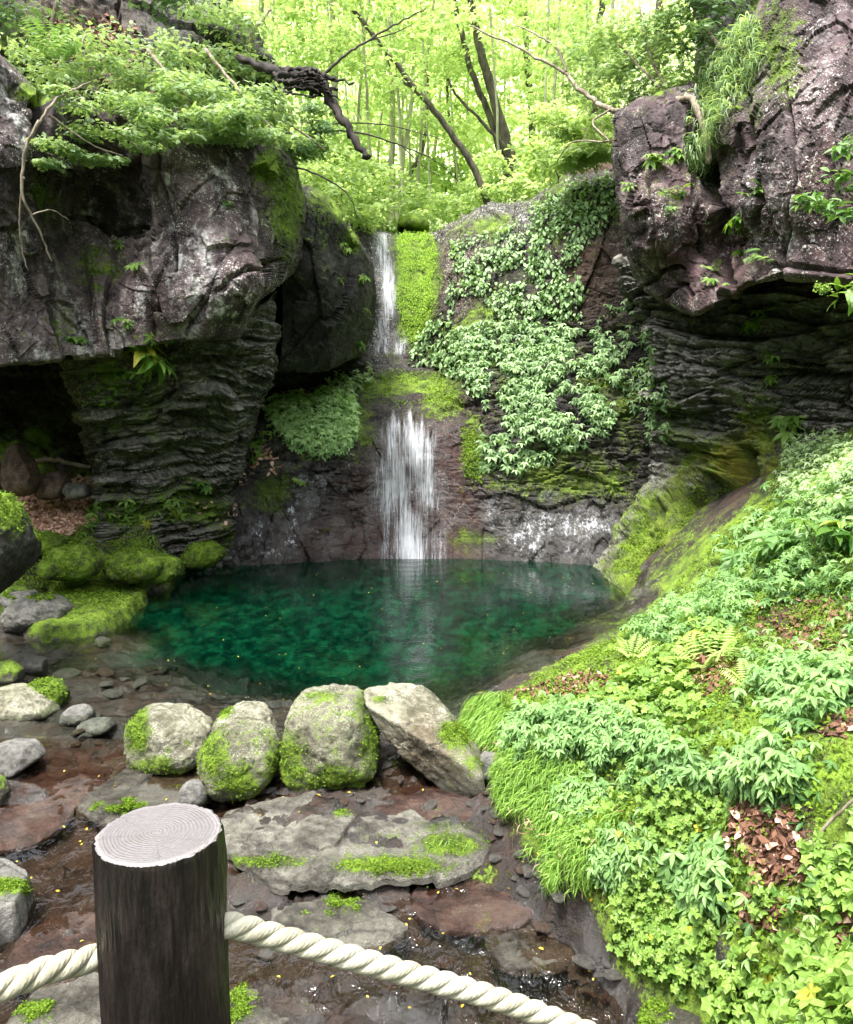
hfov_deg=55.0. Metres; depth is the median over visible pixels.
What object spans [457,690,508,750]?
hanging grass
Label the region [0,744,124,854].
flat slab
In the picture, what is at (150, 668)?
pebble
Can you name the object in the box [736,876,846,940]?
lime herbs
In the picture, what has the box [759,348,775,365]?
cliff plant
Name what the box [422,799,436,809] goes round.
pebble
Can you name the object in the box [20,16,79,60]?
fern
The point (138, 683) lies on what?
pebble
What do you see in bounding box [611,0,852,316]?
cliff
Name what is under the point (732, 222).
cliff plant
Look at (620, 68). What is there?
shrub
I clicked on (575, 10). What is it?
forest tree
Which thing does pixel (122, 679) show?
pebble
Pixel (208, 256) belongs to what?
cliff
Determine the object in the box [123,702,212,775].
boulder
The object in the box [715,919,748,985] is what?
rock
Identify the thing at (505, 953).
flat slab
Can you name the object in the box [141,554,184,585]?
mossy stone
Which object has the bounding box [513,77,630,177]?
shrub
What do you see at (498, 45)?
forest tree
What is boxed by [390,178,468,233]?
bush
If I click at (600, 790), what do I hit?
pale herbs
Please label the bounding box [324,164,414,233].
bush
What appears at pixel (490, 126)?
twin tree
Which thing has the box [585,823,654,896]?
pale herbs
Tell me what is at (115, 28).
shrub
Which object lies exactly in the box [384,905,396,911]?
pebble
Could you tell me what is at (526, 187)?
bush
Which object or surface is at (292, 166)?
bare branch
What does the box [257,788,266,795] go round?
pebble
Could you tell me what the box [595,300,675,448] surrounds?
wall creeper
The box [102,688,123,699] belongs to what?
pebble
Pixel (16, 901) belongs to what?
rock
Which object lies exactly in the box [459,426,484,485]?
moss tufts
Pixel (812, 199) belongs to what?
shrub
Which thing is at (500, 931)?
stream water
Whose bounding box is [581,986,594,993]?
pebble
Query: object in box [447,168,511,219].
bush
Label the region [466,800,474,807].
pebble
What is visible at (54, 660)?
pebble
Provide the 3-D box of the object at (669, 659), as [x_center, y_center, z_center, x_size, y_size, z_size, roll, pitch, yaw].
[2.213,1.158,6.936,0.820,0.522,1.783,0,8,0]
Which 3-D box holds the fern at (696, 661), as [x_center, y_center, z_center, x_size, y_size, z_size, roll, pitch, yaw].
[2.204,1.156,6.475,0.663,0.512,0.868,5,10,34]
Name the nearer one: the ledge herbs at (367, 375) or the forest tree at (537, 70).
the ledge herbs at (367, 375)
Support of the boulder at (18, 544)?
on the gorge floor
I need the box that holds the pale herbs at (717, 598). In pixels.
[619,447,852,651]
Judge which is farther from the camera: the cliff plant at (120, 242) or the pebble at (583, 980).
the cliff plant at (120, 242)
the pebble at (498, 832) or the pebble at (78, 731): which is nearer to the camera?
the pebble at (498, 832)
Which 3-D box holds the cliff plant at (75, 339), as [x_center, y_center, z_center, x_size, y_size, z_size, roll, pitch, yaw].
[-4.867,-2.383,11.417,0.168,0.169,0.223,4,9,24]
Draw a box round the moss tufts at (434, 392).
[355,368,458,419]
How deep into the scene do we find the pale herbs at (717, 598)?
7.64 m
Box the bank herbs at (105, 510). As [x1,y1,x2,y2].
[79,490,194,533]
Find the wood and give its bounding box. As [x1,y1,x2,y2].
[233,0,696,221]
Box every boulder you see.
[0,490,37,593]
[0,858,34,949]
[25,525,41,572]
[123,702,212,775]
[195,716,281,804]
[210,701,280,746]
[278,683,381,793]
[364,682,484,797]
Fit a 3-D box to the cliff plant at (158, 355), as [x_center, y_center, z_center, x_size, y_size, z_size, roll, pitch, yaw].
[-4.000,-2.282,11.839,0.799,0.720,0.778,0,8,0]
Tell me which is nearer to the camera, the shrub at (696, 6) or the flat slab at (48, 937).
the flat slab at (48, 937)
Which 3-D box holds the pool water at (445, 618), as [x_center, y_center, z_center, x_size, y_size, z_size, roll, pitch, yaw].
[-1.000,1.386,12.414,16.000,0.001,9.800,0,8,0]
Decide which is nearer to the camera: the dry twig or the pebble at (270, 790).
the dry twig
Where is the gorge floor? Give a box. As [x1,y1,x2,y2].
[0,424,852,1023]
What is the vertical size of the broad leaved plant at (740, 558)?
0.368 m
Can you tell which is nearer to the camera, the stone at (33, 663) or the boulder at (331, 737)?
the boulder at (331, 737)
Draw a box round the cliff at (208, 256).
[0,54,306,366]
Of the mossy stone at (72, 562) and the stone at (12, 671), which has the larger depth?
the mossy stone at (72, 562)
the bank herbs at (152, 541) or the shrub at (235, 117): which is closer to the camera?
the shrub at (235, 117)
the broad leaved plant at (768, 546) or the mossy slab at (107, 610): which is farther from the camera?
the mossy slab at (107, 610)
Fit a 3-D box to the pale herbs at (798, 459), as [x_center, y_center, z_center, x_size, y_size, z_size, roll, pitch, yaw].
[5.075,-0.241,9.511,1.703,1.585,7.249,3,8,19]
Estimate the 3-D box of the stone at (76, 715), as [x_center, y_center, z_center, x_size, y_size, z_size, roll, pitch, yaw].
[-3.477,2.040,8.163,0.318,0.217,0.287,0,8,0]
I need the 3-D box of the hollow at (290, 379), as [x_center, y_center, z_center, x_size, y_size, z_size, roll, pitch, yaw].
[-2.654,-4.068,18.896,2.899,3.322,5.193,-1,8,-10]
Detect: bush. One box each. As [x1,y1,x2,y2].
[297,107,391,211]
[298,144,384,234]
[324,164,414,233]
[363,154,447,221]
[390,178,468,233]
[395,136,485,221]
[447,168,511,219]
[463,145,558,212]
[494,124,564,198]
[497,125,580,201]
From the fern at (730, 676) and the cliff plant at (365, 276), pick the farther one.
the cliff plant at (365, 276)
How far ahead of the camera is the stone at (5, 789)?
6.69 m
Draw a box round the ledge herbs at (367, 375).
[316,361,376,391]
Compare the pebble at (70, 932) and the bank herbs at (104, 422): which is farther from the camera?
the bank herbs at (104, 422)
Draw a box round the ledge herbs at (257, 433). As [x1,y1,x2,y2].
[244,422,275,469]
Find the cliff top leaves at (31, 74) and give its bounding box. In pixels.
[0,25,294,154]
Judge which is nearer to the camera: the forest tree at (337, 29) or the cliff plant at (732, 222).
the cliff plant at (732, 222)
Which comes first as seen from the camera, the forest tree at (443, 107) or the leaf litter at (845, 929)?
the leaf litter at (845, 929)
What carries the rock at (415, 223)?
on the fall wall
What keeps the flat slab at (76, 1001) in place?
on the gorge floor
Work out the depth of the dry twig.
3.58 m
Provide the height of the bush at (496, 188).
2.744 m
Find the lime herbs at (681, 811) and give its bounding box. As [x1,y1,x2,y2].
[558,775,770,989]
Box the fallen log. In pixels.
[33,456,90,469]
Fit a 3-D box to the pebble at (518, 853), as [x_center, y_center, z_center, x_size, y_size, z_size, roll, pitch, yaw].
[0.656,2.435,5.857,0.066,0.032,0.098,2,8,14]
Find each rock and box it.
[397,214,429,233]
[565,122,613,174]
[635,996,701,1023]
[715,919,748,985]
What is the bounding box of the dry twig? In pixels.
[783,797,852,888]
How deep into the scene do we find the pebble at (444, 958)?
5.33 m
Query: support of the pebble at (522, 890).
on the gorge floor
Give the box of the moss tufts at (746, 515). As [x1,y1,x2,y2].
[660,488,789,626]
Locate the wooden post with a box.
[91,802,230,1023]
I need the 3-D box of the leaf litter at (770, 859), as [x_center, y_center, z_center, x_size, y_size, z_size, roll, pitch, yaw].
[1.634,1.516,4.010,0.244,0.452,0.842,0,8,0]
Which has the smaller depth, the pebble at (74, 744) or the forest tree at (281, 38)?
the pebble at (74, 744)
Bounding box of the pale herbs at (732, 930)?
[547,565,852,984]
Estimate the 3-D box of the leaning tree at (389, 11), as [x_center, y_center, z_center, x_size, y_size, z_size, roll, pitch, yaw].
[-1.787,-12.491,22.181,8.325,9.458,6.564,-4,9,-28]
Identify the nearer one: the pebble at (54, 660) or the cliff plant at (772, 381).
the pebble at (54, 660)
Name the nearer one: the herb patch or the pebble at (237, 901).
the pebble at (237, 901)
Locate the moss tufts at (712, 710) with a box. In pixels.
[488,539,852,1005]
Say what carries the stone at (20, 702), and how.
on the gorge floor
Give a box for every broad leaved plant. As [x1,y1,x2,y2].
[706,549,749,574]
[743,526,813,557]
[793,514,852,557]
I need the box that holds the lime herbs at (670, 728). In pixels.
[655,678,819,810]
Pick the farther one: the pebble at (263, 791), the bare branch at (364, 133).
the bare branch at (364, 133)
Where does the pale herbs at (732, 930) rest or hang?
on the gorge floor
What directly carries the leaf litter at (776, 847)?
on the gorge floor
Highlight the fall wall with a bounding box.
[215,170,657,566]
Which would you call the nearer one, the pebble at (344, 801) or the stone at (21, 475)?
the pebble at (344, 801)
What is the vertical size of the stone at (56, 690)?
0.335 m
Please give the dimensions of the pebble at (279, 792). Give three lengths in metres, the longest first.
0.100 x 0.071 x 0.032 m
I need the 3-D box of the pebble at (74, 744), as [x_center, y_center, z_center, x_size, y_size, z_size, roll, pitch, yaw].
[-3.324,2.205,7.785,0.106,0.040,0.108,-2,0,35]
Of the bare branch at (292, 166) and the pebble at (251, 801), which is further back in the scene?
the bare branch at (292, 166)
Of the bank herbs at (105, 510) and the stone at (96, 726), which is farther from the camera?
the bank herbs at (105, 510)
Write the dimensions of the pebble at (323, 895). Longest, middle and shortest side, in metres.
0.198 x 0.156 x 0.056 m
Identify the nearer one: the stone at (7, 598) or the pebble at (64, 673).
the pebble at (64, 673)
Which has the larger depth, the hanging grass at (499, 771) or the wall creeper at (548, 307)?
the wall creeper at (548, 307)
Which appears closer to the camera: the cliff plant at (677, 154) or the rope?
the rope
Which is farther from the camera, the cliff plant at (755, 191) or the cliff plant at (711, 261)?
the cliff plant at (711, 261)
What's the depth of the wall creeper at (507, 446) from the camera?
16.06 m
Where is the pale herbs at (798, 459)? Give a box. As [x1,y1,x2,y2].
[773,426,852,528]
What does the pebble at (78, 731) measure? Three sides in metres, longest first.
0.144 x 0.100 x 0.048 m
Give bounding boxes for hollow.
[0,355,91,470]
[259,284,365,403]
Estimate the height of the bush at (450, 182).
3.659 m
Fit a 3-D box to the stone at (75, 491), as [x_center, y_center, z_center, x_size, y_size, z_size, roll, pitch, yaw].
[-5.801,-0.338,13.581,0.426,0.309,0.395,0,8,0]
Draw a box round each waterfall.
[378,234,400,351]
[380,412,432,558]
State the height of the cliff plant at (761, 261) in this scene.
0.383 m
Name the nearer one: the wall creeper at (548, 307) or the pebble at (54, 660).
the pebble at (54, 660)
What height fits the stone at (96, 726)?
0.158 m
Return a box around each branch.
[235,53,370,159]
[285,163,356,215]
[324,8,426,72]
[327,122,458,181]
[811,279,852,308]
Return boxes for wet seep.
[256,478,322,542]
[514,516,608,547]
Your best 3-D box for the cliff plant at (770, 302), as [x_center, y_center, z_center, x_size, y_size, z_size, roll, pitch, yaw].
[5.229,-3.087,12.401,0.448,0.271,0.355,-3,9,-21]
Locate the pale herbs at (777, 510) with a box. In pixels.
[697,468,852,579]
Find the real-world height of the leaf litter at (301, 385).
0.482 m
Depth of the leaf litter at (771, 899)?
3.77 m
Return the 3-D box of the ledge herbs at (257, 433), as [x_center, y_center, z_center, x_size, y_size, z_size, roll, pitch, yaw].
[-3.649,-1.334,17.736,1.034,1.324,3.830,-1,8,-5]
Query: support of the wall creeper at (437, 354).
attached to the fall wall
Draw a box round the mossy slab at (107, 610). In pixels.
[22,582,148,648]
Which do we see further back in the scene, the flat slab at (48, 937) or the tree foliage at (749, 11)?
the tree foliage at (749, 11)
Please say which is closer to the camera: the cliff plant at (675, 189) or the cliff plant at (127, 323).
the cliff plant at (127, 323)
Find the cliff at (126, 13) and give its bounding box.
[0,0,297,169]
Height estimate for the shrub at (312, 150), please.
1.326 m
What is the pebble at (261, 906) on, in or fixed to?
on the gorge floor
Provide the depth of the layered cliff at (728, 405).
13.31 m
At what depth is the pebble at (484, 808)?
6.37 m
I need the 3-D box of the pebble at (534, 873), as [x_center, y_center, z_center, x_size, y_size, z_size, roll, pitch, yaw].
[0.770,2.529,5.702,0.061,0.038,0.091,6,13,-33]
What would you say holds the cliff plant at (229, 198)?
on the cliff at (208, 256)
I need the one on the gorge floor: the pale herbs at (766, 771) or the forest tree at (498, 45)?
the pale herbs at (766, 771)
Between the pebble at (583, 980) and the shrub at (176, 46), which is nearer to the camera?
the pebble at (583, 980)
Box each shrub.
[0,0,204,47]
[0,14,219,93]
[28,81,175,170]
[43,5,205,98]
[87,46,305,151]
[168,0,290,95]
[240,96,350,163]
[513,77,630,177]
[542,0,717,116]
[614,0,751,65]
[789,135,852,224]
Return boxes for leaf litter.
[15,476,94,538]
[196,496,238,528]
[240,444,281,482]
[283,384,312,399]
[513,668,617,696]
[523,667,594,694]
[685,646,738,696]
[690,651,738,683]
[724,797,805,894]
[728,798,806,881]
[737,880,784,934]
[737,892,779,933]
[754,595,852,662]
[754,598,852,654]
[811,701,852,736]
[813,901,852,946]
[814,921,850,943]
[827,705,852,733]
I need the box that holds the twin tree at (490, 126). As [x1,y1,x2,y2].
[374,0,582,202]
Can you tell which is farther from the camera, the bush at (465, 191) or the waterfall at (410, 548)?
the bush at (465, 191)
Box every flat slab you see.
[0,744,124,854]
[3,911,95,989]
[7,972,100,1023]
[76,755,213,829]
[221,790,489,894]
[229,981,289,1023]
[271,889,409,953]
[365,783,473,822]
[410,880,532,936]
[485,927,572,976]
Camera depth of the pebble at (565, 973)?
5.16 m
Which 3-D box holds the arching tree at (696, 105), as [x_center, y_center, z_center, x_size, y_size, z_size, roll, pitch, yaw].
[2.572,-7.456,14.343,0.886,3.764,5.479,-5,10,-33]
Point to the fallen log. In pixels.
(39, 460)
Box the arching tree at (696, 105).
[471,25,713,166]
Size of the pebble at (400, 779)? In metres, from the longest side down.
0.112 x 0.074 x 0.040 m
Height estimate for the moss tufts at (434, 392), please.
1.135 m
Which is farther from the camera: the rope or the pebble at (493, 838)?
the pebble at (493, 838)
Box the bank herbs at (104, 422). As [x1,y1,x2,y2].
[78,370,118,428]
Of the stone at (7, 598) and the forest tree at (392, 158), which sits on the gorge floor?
the stone at (7, 598)
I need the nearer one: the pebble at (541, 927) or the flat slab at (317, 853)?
the pebble at (541, 927)
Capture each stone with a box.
[0,442,41,496]
[0,461,3,491]
[0,590,38,607]
[0,592,73,633]
[0,659,24,685]
[0,683,60,721]
[0,738,45,777]
[0,775,10,806]
[20,655,47,671]
[26,676,71,705]
[34,471,70,499]
[35,543,103,581]
[40,531,68,555]
[59,703,95,726]
[62,483,91,500]
[75,717,115,736]
[102,546,165,584]
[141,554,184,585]
[178,779,207,805]
[180,540,227,568]
[480,751,496,782]
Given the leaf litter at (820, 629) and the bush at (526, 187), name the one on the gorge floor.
the leaf litter at (820, 629)
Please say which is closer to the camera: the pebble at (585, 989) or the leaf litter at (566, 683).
the pebble at (585, 989)
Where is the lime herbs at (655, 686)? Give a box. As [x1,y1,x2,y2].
[564,659,707,738]
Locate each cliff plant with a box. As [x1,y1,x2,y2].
[70,335,83,344]
[111,240,125,245]
[116,319,134,338]
[123,262,145,278]
[126,341,177,377]
[196,478,210,494]
[224,197,240,208]
[293,478,301,485]
[341,246,350,254]
[353,338,371,354]
[359,272,369,281]
[623,186,637,193]
[651,151,675,168]
[666,205,677,219]
[669,150,683,159]
[671,183,686,194]
[700,254,721,275]
[702,275,722,284]
[715,216,738,233]
[734,251,743,260]
[737,314,767,341]
[746,184,764,199]
[746,241,777,270]
[756,301,778,316]
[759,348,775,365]
[762,376,779,386]
[766,409,810,443]
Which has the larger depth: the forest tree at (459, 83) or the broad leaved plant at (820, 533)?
the forest tree at (459, 83)
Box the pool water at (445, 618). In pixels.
[134,558,612,683]
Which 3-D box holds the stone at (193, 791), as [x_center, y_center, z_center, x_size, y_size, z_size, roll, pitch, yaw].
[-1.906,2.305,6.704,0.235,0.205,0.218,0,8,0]
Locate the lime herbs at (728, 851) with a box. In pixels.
[526,558,851,982]
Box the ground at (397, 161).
[241,0,694,233]
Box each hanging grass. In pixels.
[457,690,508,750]
[468,689,622,906]
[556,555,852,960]
[677,128,717,182]
[682,4,766,154]
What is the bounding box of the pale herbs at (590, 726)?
[496,691,714,805]
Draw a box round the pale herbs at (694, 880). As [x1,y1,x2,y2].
[661,818,733,934]
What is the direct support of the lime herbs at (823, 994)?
on the gorge floor
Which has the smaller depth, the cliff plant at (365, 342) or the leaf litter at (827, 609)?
the leaf litter at (827, 609)
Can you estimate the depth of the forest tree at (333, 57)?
24.07 m
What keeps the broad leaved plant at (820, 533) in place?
on the gorge floor
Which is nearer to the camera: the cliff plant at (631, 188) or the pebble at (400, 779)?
the pebble at (400, 779)
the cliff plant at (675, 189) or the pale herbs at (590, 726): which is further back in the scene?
the cliff plant at (675, 189)
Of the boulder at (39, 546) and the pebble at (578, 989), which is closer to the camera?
the pebble at (578, 989)
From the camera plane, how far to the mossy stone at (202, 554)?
13.63 m
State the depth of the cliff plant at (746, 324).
12.49 m
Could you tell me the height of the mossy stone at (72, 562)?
0.580 m
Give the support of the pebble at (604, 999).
on the gorge floor
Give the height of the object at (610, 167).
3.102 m
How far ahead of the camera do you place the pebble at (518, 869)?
5.75 m
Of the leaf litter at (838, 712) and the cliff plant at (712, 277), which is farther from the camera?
the cliff plant at (712, 277)
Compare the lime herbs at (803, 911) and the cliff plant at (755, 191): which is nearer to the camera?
the lime herbs at (803, 911)
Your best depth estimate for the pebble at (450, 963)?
5.32 m
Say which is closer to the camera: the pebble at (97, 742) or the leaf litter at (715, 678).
the leaf litter at (715, 678)
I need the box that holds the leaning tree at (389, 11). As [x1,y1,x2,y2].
[260,0,512,203]
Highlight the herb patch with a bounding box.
[261,385,360,461]
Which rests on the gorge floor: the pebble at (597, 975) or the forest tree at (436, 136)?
the pebble at (597, 975)
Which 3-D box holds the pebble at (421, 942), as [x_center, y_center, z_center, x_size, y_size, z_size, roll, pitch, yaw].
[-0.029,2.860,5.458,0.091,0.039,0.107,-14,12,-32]
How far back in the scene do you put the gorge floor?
6.39 m
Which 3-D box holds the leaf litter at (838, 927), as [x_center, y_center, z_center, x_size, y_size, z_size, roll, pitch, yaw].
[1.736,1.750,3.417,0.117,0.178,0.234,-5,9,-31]
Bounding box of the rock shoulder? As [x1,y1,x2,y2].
[277,184,376,372]
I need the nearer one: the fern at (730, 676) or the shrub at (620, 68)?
the fern at (730, 676)
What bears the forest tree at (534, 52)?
on the ground at (397, 161)
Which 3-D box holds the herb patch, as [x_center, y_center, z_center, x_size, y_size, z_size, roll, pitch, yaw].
[-2.994,-1.996,17.898,2.038,1.575,4.875,-6,10,-37]
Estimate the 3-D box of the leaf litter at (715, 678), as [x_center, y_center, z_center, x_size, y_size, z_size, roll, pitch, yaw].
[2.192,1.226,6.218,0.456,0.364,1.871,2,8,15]
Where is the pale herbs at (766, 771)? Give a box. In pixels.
[702,725,815,814]
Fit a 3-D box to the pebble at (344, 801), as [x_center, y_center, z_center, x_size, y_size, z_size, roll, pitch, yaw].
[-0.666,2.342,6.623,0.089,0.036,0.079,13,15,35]
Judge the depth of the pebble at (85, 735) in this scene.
7.85 m
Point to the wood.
(517, 84)
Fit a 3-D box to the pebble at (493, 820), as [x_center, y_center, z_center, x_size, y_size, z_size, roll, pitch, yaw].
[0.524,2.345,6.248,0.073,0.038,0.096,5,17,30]
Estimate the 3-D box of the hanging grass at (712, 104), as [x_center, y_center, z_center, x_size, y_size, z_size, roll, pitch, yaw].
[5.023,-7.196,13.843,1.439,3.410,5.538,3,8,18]
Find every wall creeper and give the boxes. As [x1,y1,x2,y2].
[409,167,615,359]
[409,313,489,403]
[443,317,627,456]
[475,425,556,481]
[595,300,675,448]
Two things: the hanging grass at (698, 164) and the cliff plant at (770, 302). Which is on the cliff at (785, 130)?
the hanging grass at (698, 164)
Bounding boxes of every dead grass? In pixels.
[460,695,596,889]
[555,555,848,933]
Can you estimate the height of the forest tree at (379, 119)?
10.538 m
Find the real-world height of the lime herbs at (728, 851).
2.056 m
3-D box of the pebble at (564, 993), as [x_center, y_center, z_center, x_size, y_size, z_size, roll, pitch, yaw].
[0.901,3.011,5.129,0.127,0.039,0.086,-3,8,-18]
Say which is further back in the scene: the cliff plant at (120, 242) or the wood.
the wood
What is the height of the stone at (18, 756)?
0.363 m
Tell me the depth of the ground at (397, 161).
51.59 m
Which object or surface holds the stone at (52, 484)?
on the leaf litter at (53, 521)
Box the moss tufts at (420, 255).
[397,229,438,349]
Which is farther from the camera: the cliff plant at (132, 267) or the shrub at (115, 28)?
the shrub at (115, 28)
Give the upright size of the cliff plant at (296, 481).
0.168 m
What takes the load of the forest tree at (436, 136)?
on the ground at (397, 161)
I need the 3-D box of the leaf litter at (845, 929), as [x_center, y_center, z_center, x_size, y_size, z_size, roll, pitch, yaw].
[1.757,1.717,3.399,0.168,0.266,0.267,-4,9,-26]
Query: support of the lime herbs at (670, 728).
on the gorge floor
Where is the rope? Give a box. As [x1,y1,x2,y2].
[0,911,595,1023]
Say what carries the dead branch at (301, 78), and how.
on the ground at (397, 161)
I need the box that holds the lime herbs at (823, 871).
[792,791,852,914]
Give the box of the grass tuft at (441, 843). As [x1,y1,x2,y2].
[412,833,466,851]
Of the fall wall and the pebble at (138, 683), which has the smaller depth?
the pebble at (138, 683)
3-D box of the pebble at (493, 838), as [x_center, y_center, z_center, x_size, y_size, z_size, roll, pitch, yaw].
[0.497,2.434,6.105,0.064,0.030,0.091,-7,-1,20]
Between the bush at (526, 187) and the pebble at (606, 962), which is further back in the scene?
the bush at (526, 187)
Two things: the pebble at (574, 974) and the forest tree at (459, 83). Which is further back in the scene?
the forest tree at (459, 83)
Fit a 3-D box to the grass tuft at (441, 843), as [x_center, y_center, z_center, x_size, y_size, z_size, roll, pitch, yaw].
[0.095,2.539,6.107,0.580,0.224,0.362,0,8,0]
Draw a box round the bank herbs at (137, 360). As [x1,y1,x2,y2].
[100,329,183,404]
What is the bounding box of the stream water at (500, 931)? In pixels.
[55,750,609,1023]
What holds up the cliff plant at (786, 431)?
on the layered cliff at (728, 405)
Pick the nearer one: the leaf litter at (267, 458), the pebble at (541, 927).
the pebble at (541, 927)
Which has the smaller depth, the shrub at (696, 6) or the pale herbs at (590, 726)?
the pale herbs at (590, 726)
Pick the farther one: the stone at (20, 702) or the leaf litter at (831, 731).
the stone at (20, 702)
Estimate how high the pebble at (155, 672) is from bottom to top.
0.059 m
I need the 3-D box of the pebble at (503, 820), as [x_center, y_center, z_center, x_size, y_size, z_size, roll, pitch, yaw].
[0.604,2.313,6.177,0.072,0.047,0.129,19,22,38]
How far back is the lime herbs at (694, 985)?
4.38 m
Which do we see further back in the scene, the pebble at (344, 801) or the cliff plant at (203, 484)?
the cliff plant at (203, 484)
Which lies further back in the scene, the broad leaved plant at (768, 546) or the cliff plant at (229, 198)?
the cliff plant at (229, 198)
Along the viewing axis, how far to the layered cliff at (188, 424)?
13.35 m
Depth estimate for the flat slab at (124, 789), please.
6.80 m
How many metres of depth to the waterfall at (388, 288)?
19.73 m
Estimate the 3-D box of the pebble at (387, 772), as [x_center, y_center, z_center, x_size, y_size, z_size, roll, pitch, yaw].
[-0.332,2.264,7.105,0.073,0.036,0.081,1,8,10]
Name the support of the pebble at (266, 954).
on the gorge floor
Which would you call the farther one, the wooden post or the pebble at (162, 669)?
the pebble at (162, 669)
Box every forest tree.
[226,0,365,54]
[258,0,386,133]
[268,0,442,180]
[268,0,459,149]
[310,0,543,215]
[316,0,521,220]
[358,1,536,220]
[361,0,525,175]
[384,0,538,175]
[427,0,619,158]
[454,0,624,155]
[512,0,694,128]
[538,0,697,133]
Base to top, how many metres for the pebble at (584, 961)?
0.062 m
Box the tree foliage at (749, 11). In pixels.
[694,0,759,80]
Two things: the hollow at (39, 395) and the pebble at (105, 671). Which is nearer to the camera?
the pebble at (105, 671)
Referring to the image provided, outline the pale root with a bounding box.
[18,120,68,270]
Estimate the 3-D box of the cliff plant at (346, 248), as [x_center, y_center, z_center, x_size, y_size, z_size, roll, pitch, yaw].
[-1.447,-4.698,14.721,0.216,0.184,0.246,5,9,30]
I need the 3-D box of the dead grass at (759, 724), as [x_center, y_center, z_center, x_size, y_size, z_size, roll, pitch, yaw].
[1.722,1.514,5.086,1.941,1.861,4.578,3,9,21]
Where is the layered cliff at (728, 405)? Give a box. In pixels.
[593,254,852,604]
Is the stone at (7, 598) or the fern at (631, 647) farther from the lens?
the stone at (7, 598)
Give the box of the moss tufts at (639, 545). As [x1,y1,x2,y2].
[609,483,754,601]
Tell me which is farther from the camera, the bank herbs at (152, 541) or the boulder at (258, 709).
the bank herbs at (152, 541)
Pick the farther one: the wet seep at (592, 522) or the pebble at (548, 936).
the wet seep at (592, 522)
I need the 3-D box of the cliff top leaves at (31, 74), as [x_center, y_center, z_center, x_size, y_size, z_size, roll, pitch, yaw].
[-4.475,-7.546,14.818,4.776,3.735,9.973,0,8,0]
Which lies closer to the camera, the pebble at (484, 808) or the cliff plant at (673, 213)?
the pebble at (484, 808)
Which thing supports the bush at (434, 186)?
on the ground at (397, 161)
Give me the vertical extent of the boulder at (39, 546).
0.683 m
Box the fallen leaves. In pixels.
[38,773,595,1019]
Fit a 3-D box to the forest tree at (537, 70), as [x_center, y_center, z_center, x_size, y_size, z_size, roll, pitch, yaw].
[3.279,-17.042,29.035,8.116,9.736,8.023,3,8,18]
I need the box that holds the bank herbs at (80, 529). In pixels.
[39,525,90,544]
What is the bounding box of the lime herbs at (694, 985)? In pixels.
[604,877,726,1002]
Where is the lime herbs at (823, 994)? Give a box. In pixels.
[706,881,852,1023]
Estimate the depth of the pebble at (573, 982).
5.12 m
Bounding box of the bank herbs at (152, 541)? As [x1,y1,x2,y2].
[147,531,166,553]
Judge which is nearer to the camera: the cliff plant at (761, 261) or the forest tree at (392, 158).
the cliff plant at (761, 261)
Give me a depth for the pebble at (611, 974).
4.86 m
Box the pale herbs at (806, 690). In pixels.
[745,608,852,737]
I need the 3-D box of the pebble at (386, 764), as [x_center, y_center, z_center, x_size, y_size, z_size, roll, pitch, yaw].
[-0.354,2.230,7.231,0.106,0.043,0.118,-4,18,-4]
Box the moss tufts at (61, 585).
[12,529,214,591]
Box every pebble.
[48,657,62,664]
[52,668,81,679]
[65,927,76,935]
[70,728,84,735]
[70,742,80,746]
[78,732,92,739]
[92,740,101,745]
[94,636,111,647]
[95,667,113,676]
[99,681,112,686]
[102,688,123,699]
[119,677,129,681]
[132,678,146,688]
[144,664,156,671]
[149,671,160,674]
[155,666,167,674]
[159,660,174,669]
[231,898,244,905]
[245,799,257,804]
[255,901,266,911]
[255,948,277,960]
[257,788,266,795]
[265,787,276,793]
[274,790,284,795]
[319,891,340,899]
[340,798,348,805]
[382,760,391,768]
[384,770,391,775]
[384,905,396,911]
[397,775,404,783]
[416,937,428,947]
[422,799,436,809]
[435,957,455,968]
[439,955,449,963]
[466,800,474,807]
[478,939,485,947]
[480,805,489,810]
[489,853,501,862]
[490,817,496,824]
[490,835,496,841]
[493,828,503,835]
[499,816,508,823]
[513,849,522,856]
[514,865,522,873]
[516,884,528,897]
[522,864,535,878]
[532,871,541,879]
[533,920,551,933]
[542,931,553,939]
[551,890,565,902]
[560,970,568,978]
[560,989,572,998]
[565,983,572,994]
[566,964,574,972]
[567,979,575,984]
[568,967,581,979]
[572,954,594,970]
[576,986,582,993]
[579,975,587,984]
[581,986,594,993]
[588,991,596,997]
[593,972,603,977]
[600,992,609,1003]
[602,957,610,968]
[604,968,621,980]
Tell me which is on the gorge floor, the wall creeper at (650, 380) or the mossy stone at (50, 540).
the mossy stone at (50, 540)
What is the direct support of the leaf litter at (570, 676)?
on the gorge floor
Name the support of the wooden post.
on the gorge floor
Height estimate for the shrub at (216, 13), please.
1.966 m
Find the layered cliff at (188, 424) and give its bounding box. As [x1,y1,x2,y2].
[59,289,281,567]
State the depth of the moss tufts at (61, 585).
13.05 m
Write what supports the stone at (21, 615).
on the gorge floor
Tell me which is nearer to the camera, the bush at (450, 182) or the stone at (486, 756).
the stone at (486, 756)
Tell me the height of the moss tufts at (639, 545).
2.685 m
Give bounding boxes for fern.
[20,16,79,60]
[615,633,656,657]
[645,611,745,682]
[672,625,746,672]
[719,659,783,686]
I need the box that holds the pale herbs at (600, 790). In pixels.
[549,772,610,828]

